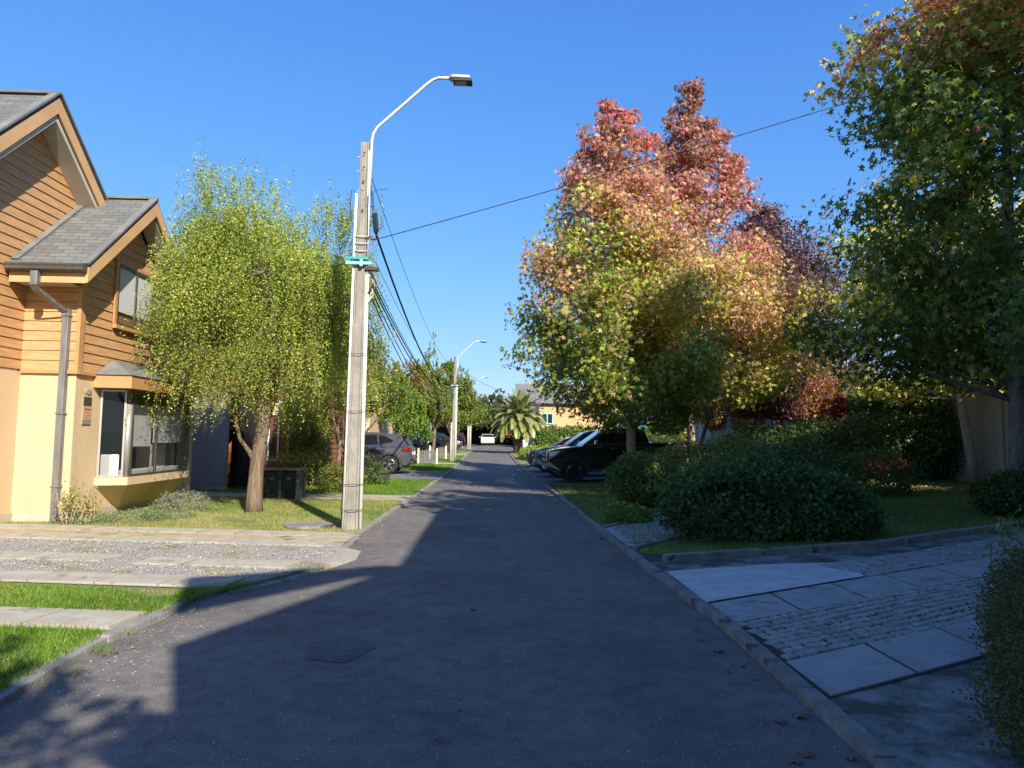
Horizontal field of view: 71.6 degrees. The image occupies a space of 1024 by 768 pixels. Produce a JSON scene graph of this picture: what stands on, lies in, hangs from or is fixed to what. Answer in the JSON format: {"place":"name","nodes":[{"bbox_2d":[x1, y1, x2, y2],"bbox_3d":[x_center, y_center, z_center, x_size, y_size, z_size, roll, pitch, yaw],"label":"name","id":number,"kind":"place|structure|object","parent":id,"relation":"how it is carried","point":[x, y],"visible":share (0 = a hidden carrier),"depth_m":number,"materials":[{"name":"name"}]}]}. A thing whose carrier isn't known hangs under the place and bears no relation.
{"place":"outdoors","nodes":[
{"label":"outdoors","id":0,"kind":"place"},
{"bbox_2d":[0,621,107,691],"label":"grass","id":1,"kind":"structure","parent":0,"point":[22,639],"depth_m":5.13,"materials":[{"name":"green plant"}]},
{"bbox_2d":[0,497,399,532],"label":"grass","id":2,"kind":"structure","parent":0,"point":[264,523],"depth_m":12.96,"materials":[{"name":"green plant"}]},
{"bbox_2d":[0,449,470,684],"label":"lawn ground","id":3,"kind":"structure","parent":0,"point":[234,519],"depth_m":11.70,"materials":[{"name":"green plant"}]},
{"bbox_2d":[0,550,122,561],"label":"paving slab strip","id":4,"kind":"object","parent":3,"relation":"on","point":[30,555],"visible":0.52,"depth_m":8.68,"materials":[{"name":"concrete"}]},
{"bbox_2d":[0,606,146,629],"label":"paving slab strip","id":5,"kind":"object","parent":3,"relation":"on","point":[109,619],"visible":0.65,"depth_m":5.85,"materials":[{"name":"concrete"}]},
{"bbox_2d":[52,477,104,524],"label":"dry plant","id":6,"kind":"object","parent":3,"relation":"on","point":[88,507],"visible":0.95,"depth_m":11.82,"materials":[{"name":"beige plant"}]},
{"bbox_2d":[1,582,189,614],"bbox_3d":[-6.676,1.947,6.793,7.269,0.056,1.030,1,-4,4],"label":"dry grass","id":7,"kind":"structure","parent":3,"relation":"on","point":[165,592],"depth_m":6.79,"materials":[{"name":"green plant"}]},
{"bbox_2d":[0,89,202,522],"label":"house","id":8,"kind":"structure","parent":3,"relation":"on","point":[75,240],"depth_m":12.55,"materials":[{"name":"beige paint"}]},
{"bbox_2d":[117,264,168,338],"bbox_3d":[-7.544,-1.633,14.578,0.050,1.180,2.200,1,-4,-2],"label":"window","id":9,"kind":"structure","parent":8,"relation":"in","point":[123,266],"depth_m":14.17,"materials":[{"name":"brown metal"}]},
{"bbox_2d":[93,360,202,507],"bbox_3d":[-7.402,1.045,14.475,0.925,2.830,3.580,1,-4,-2],"label":"bay window","id":10,"kind":"structure","parent":8,"relation":"in","point":[150,478],"depth_m":13.79,"materials":[{"name":"beige paint"}]},
{"bbox_2d":[0,580,241,613],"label":"grass","id":11,"kind":"structure","parent":3,"relation":"on","point":[70,595],"depth_m":6.55,"materials":[{"name":"green plant"}]},
{"bbox_2d":[0,570,244,587],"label":"paving slab strip","id":12,"kind":"object","parent":3,"relation":"on","point":[58,577],"visible":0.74,"depth_m":7.38,"materials":[{"name":"concrete"}]},
{"bbox_2d":[48,507,200,524],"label":"groundcover plant","id":13,"kind":"object","parent":3,"relation":"on","point":[105,517],"visible":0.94,"depth_m":12.31,"materials":[{"name":"green plant"}]},
{"bbox_2d":[0,532,334,546],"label":"paving slab strip","id":14,"kind":"object","parent":3,"relation":"on","point":[212,540],"visible":0.46,"depth_m":10.13,"materials":[{"name":"concrete"}]},
{"bbox_2d":[0,524,353,536],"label":"paving slab strip","id":15,"kind":"object","parent":3,"relation":"on","point":[177,530],"visible":0.46,"depth_m":11.07,"materials":[{"name":"concrete"}]},
{"bbox_2d":[0,537,358,587],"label":"driveway gravel","id":16,"kind":"structure","parent":3,"relation":"on","point":[127,561],"depth_m":8.99,"materials":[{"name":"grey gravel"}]},
{"bbox_2d":[0,528,350,541],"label":"sand strip","id":17,"kind":"object","parent":16,"relation":"on","point":[269,537],"visible":0.94,"depth_m":10.67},
{"bbox_2d":[148,489,213,511],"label":"grey shrub","id":18,"kind":"object","parent":3,"relation":"on","point":[177,504],"visible":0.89,"depth_m":14.09,"materials":[{"name":"green plant"}]},
{"bbox_2d":[139,579,252,616],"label":"grass","id":19,"kind":"structure","parent":3,"relation":"on","point":[205,587],"depth_m":6.91,"materials":[{"name":"green plant"}]},
{"bbox_2d":[134,557,299,568],"bbox_3d":[-3.488,2.167,8.429,1.845,0.118,0.406,1,-4,4],"label":"paving slab strip","id":20,"kind":"object","parent":3,"relation":"on","point":[254,563],"visible":0.56,"depth_m":8.37,"materials":[{"name":"concrete"}]},
{"bbox_2d":[120,138,407,512],"bbox_3d":[-4.894,-1.082,14.455,5.540,7.487,4.162,1,-4,-2],"label":"weeping tree","id":21,"kind":"object","parent":3,"relation":"on","point":[300,290],"visible":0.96,"depth_m":13.63,"materials":[{"name":"green plant"}]},
{"bbox_2d":[190,286,344,489],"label":"house","id":22,"kind":"structure","parent":3,"relation":"on","point":[220,460],"depth_m":20.03,"materials":[{"name":"paint"}]},
{"bbox_2d":[262,467,306,498],"bbox_3d":[-5.576,2.457,17.354,0.952,0.806,0.824,1,-4,-2],"label":"shelter","id":23,"kind":"object","parent":3,"relation":"on","point":[284,482],"visible":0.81,"depth_m":17.06,"materials":[{"name":"concrete"}]},
{"bbox_2d":[266,449,320,465],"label":"potted plant","id":24,"kind":"object","parent":23,"relation":"on","point":[299,459],"visible":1,"depth_m":17.59,"materials":[{"name":"plant"}]},
{"bbox_2d":[191,494,404,500],"bbox_3d":[-7.723,2.787,17.573,10.473,0.106,0.406,1,-4,4],"label":"path strip","id":25,"kind":"object","parent":3,"relation":"on","point":[221,495],"visible":0.09,"depth_m":17.34,"materials":[{"name":"concrete"}]},
{"bbox_2d":[193,492,408,498],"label":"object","id":26,"kind":"object","parent":3,"relation":"on","point":[309,495],"visible":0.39,"depth_m":17.83,"materials":[{"name":"grey concrete"}]},
{"bbox_2d":[281,413,333,485],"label":"bush","id":27,"kind":"object","parent":3,"relation":"on","point":[303,440],"visible":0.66,"depth_m":20.99,"materials":[{"name":"green plant"}]},
{"bbox_2d":[284,521,332,529],"bbox_3d":[-3.407,2.375,11.905,0.800,0.062,0.800,1,-4,-2],"label":"manhole cover","id":28,"kind":"object","parent":3,"relation":"on","point":[307,525],"visible":0.96,"depth_m":11.75,"materials":[{"name":"grey concrete"}]},
{"bbox_2d":[273,313,390,489],"bbox_3d":[-4.920,0.073,19.424,3.112,5.922,2.281,1,-4,-2],"label":"weeping tree","id":29,"kind":"object","parent":3,"relation":"on","point":[327,423],"visible":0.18,"depth_m":19.24,"materials":[{"name":"green plant"}]},
{"bbox_2d":[314,462,366,492],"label":"bush","id":30,"kind":"object","parent":3,"relation":"on","point":[325,484],"visible":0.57,"depth_m":18.92,"materials":[{"name":"green plant"}]},
{"bbox_2d":[342,449,390,484],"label":"bush","id":31,"kind":"object","parent":3,"relation":"on","point":[372,478],"visible":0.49,"depth_m":22.09,"materials":[{"name":"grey plant"}]},
{"bbox_2d":[333,341,418,448],"bbox_3d":[-5.226,0.936,24.559,3.678,4.957,3.103,3,-5,-21],"label":"weeping tree","id":32,"kind":"object","parent":3,"relation":"on","point":[394,399],"visible":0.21,"depth_m":24.51,"materials":[{"name":"green plant"}]},
{"bbox_2d":[365,376,392,433],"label":"house","id":33,"kind":"structure","parent":3,"relation":"on","point":[377,426],"depth_m":35.19,"materials":[{"name":"beige paint"}]},
{"bbox_2d":[377,369,433,444],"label":"weeping tree","id":34,"kind":"object","parent":3,"relation":"on","point":[419,423],"visible":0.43,"depth_m":35.24,"materials":[{"name":"green plant"}]},
{"bbox_2d":[340,74,471,529],"bbox_3d":[-1.796,-1.312,11.968,2.060,8.080,0.259,1,-4,-2],"label":"utility pole","id":35,"kind":"object","parent":3,"relation":"on","point":[352,508],"visible":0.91,"depth_m":11.86,"materials":[{"name":"concrete"}]},
{"bbox_2d":[375,234,456,388],"bbox_3d":[-2.817,-0.772,27.130,0.036,1.366,30.256,1,-4,-2],"label":"cable","id":36,"kind":"object","parent":35,"relation":"hanging from","point":[382,252],"visible":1,"depth_m":15.43,"materials":[{"name":"grey plastic"}]},
{"bbox_2d":[376,47,1023,239],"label":"cable","id":37,"kind":"object","parent":35,"relation":"attached to","point":[650,161],"visible":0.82,"depth_m":12.29,"materials":[{"name":"grey plastic"}]},
{"bbox_2d":[385,356,444,433],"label":"weeping tree","id":38,"kind":"object","parent":3,"relation":"on","point":[428,398],"visible":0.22,"depth_m":44.71,"materials":[{"name":"green plant"}]},
{"bbox_2d":[421,331,459,448],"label":"weeping tree","id":39,"kind":"object","parent":3,"relation":"on","point":[447,368],"visible":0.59,"depth_m":49.66,"materials":[{"name":"green plant"}]},
{"bbox_2d":[405,371,503,430],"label":"weeping tree","id":40,"kind":"object","parent":3,"relation":"on","point":[490,407],"visible":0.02,"depth_m":80.70,"materials":[{"name":"green plant"}]},
{"bbox_2d":[429,365,484,453],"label":"weeping tree","id":41,"kind":"object","parent":3,"relation":"on","point":[467,407],"visible":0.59,"depth_m":53.38,"materials":[{"name":"green plant"}]},
{"bbox_2d":[428,386,492,433],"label":"weeping tree","id":42,"kind":"object","parent":3,"relation":"on","point":[483,399],"visible":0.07,"depth_m":63.45,"materials":[{"name":"green plant"}]},
{"bbox_2d":[450,340,485,461],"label":"utility pole","id":43,"kind":"object","parent":3,"relation":"on","point":[453,442],"visible":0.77,"depth_m":42.00,"materials":[{"name":"concrete"}]},
{"bbox_2d":[194,564,323,599],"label":"curb","id":44,"kind":"structure","parent":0,"point":[273,577],"depth_m":7.57,"materials":[{"name":"grey concrete"}]},
{"bbox_2d":[190,478,433,495],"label":"grass","id":45,"kind":"structure","parent":0,"point":[393,489],"depth_m":20.27,"materials":[{"name":"green plant"}]},
{"bbox_2d":[365,470,444,478],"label":"parking drive","id":46,"kind":"structure","parent":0,"point":[400,474],"depth_m":28.01,"materials":[{"name":"concrete"}]},
{"bbox_2d":[364,432,416,473],"bbox_3d":[-6.242,2.784,29.091,4.565,1.645,2.220,1,-4,-2],"label":"suv","id":47,"kind":"object","parent":46,"relation":"on","point":[394,452],"visible":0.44,"depth_m":28.29,"materials":[{"name":"grey paint"}]},
{"bbox_2d":[366,463,454,470],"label":"grass","id":48,"kind":"structure","parent":0,"point":[433,466],"depth_m":33.88,"materials":[{"name":"green plant"}]},
{"bbox_2d":[416,462,455,464],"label":"parking drive","id":49,"kind":"structure","parent":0,"point":[438,463],"depth_m":38.95,"materials":[{"name":"concrete"}]},
{"bbox_2d":[417,448,437,463],"bbox_3d":[-4.536,3.878,38.194,1.100,0.850,0.120,1,-4,-2],"label":"bin fence","id":50,"kind":"object","parent":49,"relation":"on","point":[434,453],"visible":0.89,"depth_m":38.17,"materials":[{"name":"paint"}]},
{"bbox_2d":[417,432,462,449],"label":"suv","id":51,"kind":"object","parent":49,"relation":"on","point":[442,440],"visible":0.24,"depth_m":60.76,"materials":[{"name":"black paint"}]},
{"bbox_2d":[0,444,872,767],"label":"road","id":52,"kind":"structure","parent":0,"point":[468,530],"depth_m":4.77,"materials":[{"name":"grey asphalt"}]},
{"bbox_2d":[0,595,193,707],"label":"kerb","id":53,"kind":"structure","parent":52,"relation":"on","point":[50,669],"depth_m":4.97,"materials":[{"name":"concrete"}]},
{"bbox_2d":[23,563,325,676],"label":"weeds","id":54,"kind":"object","parent":52,"relation":"on","point":[247,587],"visible":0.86,"depth_m":6.89,"materials":[{"name":"green plant"}]},
{"bbox_2d":[19,525,384,706],"bbox_3d":[-2.446,2.216,8.806,0.726,0.028,9.496,1,-4,5],"label":"road grit","id":55,"kind":"object","parent":52,"relation":"on","point":[175,635],"visible":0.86,"depth_m":5.47,"materials":[{"name":"grey gravel"}]},
{"bbox_2d":[209,548,359,595],"bbox_3d":[-2.423,2.168,8.336,0.479,0.055,2.982,0,-4,16],"label":"gravel edge","id":56,"kind":"object","parent":52,"relation":"on","point":[347,555],"visible":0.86,"depth_m":8.70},
{"bbox_2d":[305,637,376,661],"bbox_3d":[-1.306,1.974,5.304,0.510,0.001,0.603,-1,-4,19],"label":"road stain","id":57,"kind":"object","parent":52,"relation":"on","point":[346,649],"visible":1,"depth_m":5.28,"materials":[{"name":"concrete"}]},
{"bbox_2d":[339,449,472,548],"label":"kerb","id":58,"kind":"structure","parent":52,"relation":"on","point":[364,530],"depth_m":14.03,"materials":[{"name":"concrete"}]},
{"bbox_2d":[4,551,812,767],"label":"road grit","id":59,"kind":"object","parent":52,"relation":"on","point":[439,677],"visible":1,"depth_m":4.80,"materials":[{"name":"grey gravel"}]},
{"bbox_2d":[509,453,907,767],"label":"kerb","id":60,"kind":"structure","parent":52,"relation":"on","point":[865,744],"depth_m":4.80,"materials":[{"name":"grey concrete"}]},
{"bbox_2d":[0,0,1023,432],"label":"sky","id":61,"kind":"structure","parent":0,"point":[299,85],"materials":[{"name":"blue"}]},
{"bbox_2d":[509,451,530,465],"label":"verge","id":62,"kind":"structure","parent":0,"point":[522,462],"depth_m":44.36,"materials":[{"name":"green plant"}]},
{"bbox_2d":[487,388,547,452],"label":"palm tree","id":63,"kind":"object","parent":62,"relation":"on","point":[519,425],"visible":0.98,"depth_m":59.01,"materials":[{"name":"green plant"}]},
{"bbox_2d":[533,424,584,445],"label":"hedge","id":64,"kind":"object","parent":62,"relation":"on","point":[544,435],"visible":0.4,"depth_m":58.09,"materials":[{"name":"green plant"}]},
{"bbox_2d":[560,419,696,441],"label":"hedge","id":65,"kind":"object","parent":62,"relation":"on","point":[651,437],"visible":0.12,"depth_m":41.63,"materials":[{"name":"green plant"}]},
{"bbox_2d":[524,467,610,484],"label":"parking lot","id":66,"kind":"structure","parent":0,"point":[591,477],"depth_m":26.92,"materials":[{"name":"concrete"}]},
{"bbox_2d":[525,436,573,472],"bbox_3d":[2.906,3.164,32.263,4.547,1.645,2.220,0,-4,-2],"label":"parked car","id":67,"kind":"object","parent":66,"relation":"on","point":[529,455],"visible":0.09,"depth_m":31.47,"materials":[{"name":"grey paint"}]},
{"bbox_2d":[532,430,597,477],"bbox_3d":[3.505,2.756,28.299,5.347,1.830,2.240,0,-4,-2],"label":"parked car","id":68,"kind":"object","parent":66,"relation":"on","point":[538,452],"visible":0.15,"depth_m":27.48,"materials":[{"name":"silver paint"}]},
{"bbox_2d":[542,426,699,482],"bbox_3d":[3.772,2.436,25.071,5.347,1.897,2.240,-1,-4,-2],"label":"pickup truck","id":69,"kind":"object","parent":66,"relation":"on","point":[597,451],"visible":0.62,"depth_m":24.20,"materials":[{"name":"black paint"}]},
{"bbox_2d":[508,445,662,562],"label":"earth ground","id":70,"kind":"structure","parent":0,"point":[653,557],"depth_m":9.64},
{"bbox_2d":[639,290,749,443],"bbox_3d":[8.350,-0.459,31.883,7.430,8.663,7.148,1,-4,-2],"label":"plum tree","id":71,"kind":"object","parent":70,"relation":"on","point":[708,416],"visible":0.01,"depth_m":31.78,"materials":[{"name":"brown plant"}]},
{"bbox_2d":[676,201,881,442],"bbox_3d":[10.472,-1.954,29.184,7.872,11.133,8.029,1,-4,-2],"label":"plum tree","id":72,"kind":"object","parent":70,"relation":"on","point":[783,409],"visible":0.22,"depth_m":27.94,"materials":[{"name":"red plant"}]},
{"bbox_2d":[641,375,1008,481],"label":"boundary wall","id":73,"kind":"structure","parent":70,"relation":"on","point":[988,417],"depth_m":19.17,"materials":[{"name":"concrete"}]},
{"bbox_2d":[699,401,808,437],"bbox_3d":[11.713,2.369,35.786,1.352,3.069,13.568,1,-4,-2],"label":"ivy","id":74,"kind":"object","parent":73,"relation":"attached to","point":[713,425],"visible":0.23,"depth_m":37.06,"materials":[{"name":"green plant"}]},
{"bbox_2d":[836,378,959,476],"bbox_3d":[12.137,1.351,22.937,1.749,3.257,7.200,1,-4,-2],"label":"ivy","id":75,"kind":"object","parent":73,"relation":"attached to","point":[887,410],"visible":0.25,"depth_m":20.53,"materials":[{"name":"green plant"}]},
{"bbox_2d":[792,208,892,398],"bbox_3d":[13.646,-2.052,31.455,6.355,11.500,6.242,1,-4,-2],"label":"plum tree","id":76,"kind":"object","parent":70,"relation":"on","point":[828,394],"visible":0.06,"depth_m":30.57,"materials":[{"name":"red plant"}]},
{"bbox_2d":[951,540,1023,766],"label":"flowering hedge","id":77,"kind":"object","parent":70,"relation":"on","point":[1010,652],"visible":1,"depth_m":4.00,"materials":[{"name":"green plant"}]},
{"bbox_2d":[979,507,1023,590],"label":"leafy sprig","id":78,"kind":"object","parent":77,"relation":"attached to","point":[1005,534],"visible":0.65,"depth_m":6.42,"materials":[{"name":"green plant"}]},
{"bbox_2d":[605,509,702,546],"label":"side path","id":79,"kind":"structure","parent":0,"point":[624,539],"depth_m":11.44,"materials":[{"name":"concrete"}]},
{"bbox_2d":[550,479,967,524],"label":"grass","id":80,"kind":"structure","parent":0,"point":[564,490],"depth_m":18.13,"materials":[{"name":"green plant"}]},
{"bbox_2d":[552,476,1023,553],"bbox_3d":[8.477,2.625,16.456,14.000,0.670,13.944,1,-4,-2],"label":"lawn","id":81,"kind":"structure","parent":0,"point":[665,550],"depth_m":11.77,"materials":[{"name":"green plant"}]},
{"bbox_2d":[498,97,741,452],"bbox_3d":[3.242,-2.667,20.810,7.243,11.743,7.091,1,-4,-2],"label":"liquidambar tree","id":82,"kind":"object","parent":81,"relation":"on","point":[618,217],"visible":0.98,"depth_m":19.66,"materials":[{"name":"green plant"}]},
{"bbox_2d":[601,501,656,523],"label":"flowering plant","id":83,"kind":"object","parent":81,"relation":"on","point":[642,512],"visible":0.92,"depth_m":12.72,"materials":[{"name":"green plant"}]},
{"bbox_2d":[601,450,677,507],"bbox_3d":[3.009,2.116,15.574,2.107,1.347,1.628,1,-4,-2],"label":"bush","id":84,"kind":"object","parent":81,"relation":"on","point":[634,473],"visible":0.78,"depth_m":15.21,"materials":[{"name":"green plant"}]},
{"bbox_2d":[651,430,773,469],"bbox_3d":[5.281,2.031,18.140,3.833,1.809,1.742,1,-4,-2],"label":"hedge","id":85,"kind":"object","parent":81,"relation":"on","point":[678,453],"visible":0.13,"depth_m":17.93,"materials":[{"name":"green plant"}]},
{"bbox_2d":[672,431,853,505],"bbox_3d":[4.996,1.779,14.049,3.576,1.734,2.236,1,-4,-2],"label":"bush","id":86,"kind":"object","parent":81,"relation":"on","point":[787,451],"visible":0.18,"depth_m":13.94,"materials":[{"name":"green plant"}]},
{"bbox_2d":[652,449,892,543],"bbox_3d":[3.949,1.719,10.886,3.558,1.435,2.131,1,-4,-2],"label":"bush","id":87,"kind":"object","parent":81,"relation":"on","point":[769,499],"visible":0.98,"depth_m":10.30,"materials":[{"name":"green plant"}]},
{"bbox_2d":[827,391,851,444],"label":"red creeper","id":88,"kind":"object","parent":81,"relation":"on","point":[838,410],"visible":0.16,"depth_m":22.88,"materials":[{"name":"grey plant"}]},
{"bbox_2d":[720,404,966,481],"bbox_3d":[10.246,1.743,21.103,8.182,2.446,2.487,0,-4,11],"label":"hedge","id":89,"kind":"object","parent":81,"relation":"on","point":[879,431],"visible":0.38,"depth_m":20.59,"materials":[{"name":"green plant"}]},
{"bbox_2d":[789,446,927,496],"bbox_3d":[7.811,2.107,16.959,3.647,1.284,2.232,-2,-5,30],"label":"bush","id":90,"kind":"object","parent":81,"relation":"on","point":[894,471],"visible":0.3,"depth_m":16.24,"materials":[{"name":"green plant"}]},
{"bbox_2d":[771,0,1023,512],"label":"liquidambar tree","id":91,"kind":"object","parent":81,"relation":"on","point":[971,39],"visible":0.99,"depth_m":12.62,"materials":[{"name":"green plant"}]},
{"bbox_2d":[813,139,1023,483],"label":"liquidambar tree","id":92,"kind":"object","parent":81,"relation":"on","point":[971,460],"visible":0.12,"depth_m":19.84,"materials":[{"name":"green plant"}]},
{"bbox_2d":[965,461,1023,516],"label":"bush","id":93,"kind":"object","parent":81,"relation":"on","point":[1007,481],"visible":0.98,"depth_m":12.19,"materials":[{"name":"green plant"}]},
{"bbox_2d":[652,528,1023,767],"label":"apron base","id":94,"kind":"object","parent":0,"point":[922,721],"visible":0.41,"depth_m":4.13,"materials":[{"name":"concrete"}]},
{"bbox_2d":[666,562,875,601],"bbox_3d":[2.946,2.139,8.105,3.108,0.119,1.425,3,-5,-26],"label":"concrete apron","id":95,"kind":"object","parent":94,"relation":"on","point":[710,584],"visible":1,"depth_m":7.80,"materials":[{"name":"grey concrete"}]},
{"bbox_2d":[709,564,996,698],"bbox_3d":[5.681,2.024,7.377,9.482,0.346,2.282,3,-5,-26],"label":"cobble bed","id":96,"kind":"object","parent":94,"relation":"on","point":[775,651],"visible":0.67,"depth_m":5.23,"materials":[{"name":"grey stone"}]},
{"bbox_2d":[710,553,1022,622],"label":"slab row","id":97,"kind":"object","parent":96,"relation":"on","point":[740,610],"visible":0.65,"depth_m":7.09,"materials":[{"name":"concrete"}]},
{"bbox_2d":[736,572,1018,660],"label":"cobbles","id":98,"kind":"object","parent":96,"relation":"on","point":[927,602],"visible":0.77,"depth_m":6.01,"materials":[{"name":"stone"}]},
{"bbox_2d":[816,535,1023,576],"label":"cobbles","id":99,"kind":"object","parent":96,"relation":"on","point":[905,561],"visible":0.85,"depth_m":8.65,"materials":[{"name":"stone"}]},
{"bbox_2d":[786,613,1023,695],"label":"slab row","id":100,"kind":"object","parent":94,"relation":"on","point":[843,670],"visible":0.57,"depth_m":5.00,"materials":[{"name":"concrete"}]},
{"bbox_3d":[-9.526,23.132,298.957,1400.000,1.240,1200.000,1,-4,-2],"label":"ground","id":101,"kind":"structure","parent":0,"visible":0},
{"bbox_2d":[432,420,513,444],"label":"carport","id":102,"kind":"object","parent":101,"relation":"on","point":[476,434],"visible":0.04,"depth_m":98.22,"materials":[{"name":"black"}]},
{"bbox_2d":[464,388,512,443],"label":"weeping tree","id":103,"kind":"object","parent":101,"relation":"on","point":[493,396],"visible":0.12,"depth_m":96.14,"materials":[{"name":"green plant"}]},
{"bbox_2d":[515,384,537,444],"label":"house","id":104,"kind":"structure","parent":101,"relation":"on","point":[520,387],"depth_m":90.11,"materials":[{"name":"paint"}]},
{"bbox_2d":[534,384,610,434],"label":"house","id":105,"kind":"structure","parent":101,"relation":"on","point":[551,416],"depth_m":76.15,"materials":[{"name":"beige paint"}]},
{"bbox_2d":[570,76,833,451],"bbox_3d":[6.485,-3.768,24.814,8.713,14.375,8.667,1,-4,-2],"label":"liquidambar tree","id":106,"kind":"object","parent":101,"relation":"on","point":[696,132],"visible":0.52,"depth_m":23.36,"materials":[{"name":"red plant"}]},
{"bbox_2d":[662,519,1023,562],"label":"driveway kerb","id":107,"kind":"structure","parent":101,"relation":"on","point":[790,550],"depth_m":9.37,"materials":[{"name":"grey concrete"}]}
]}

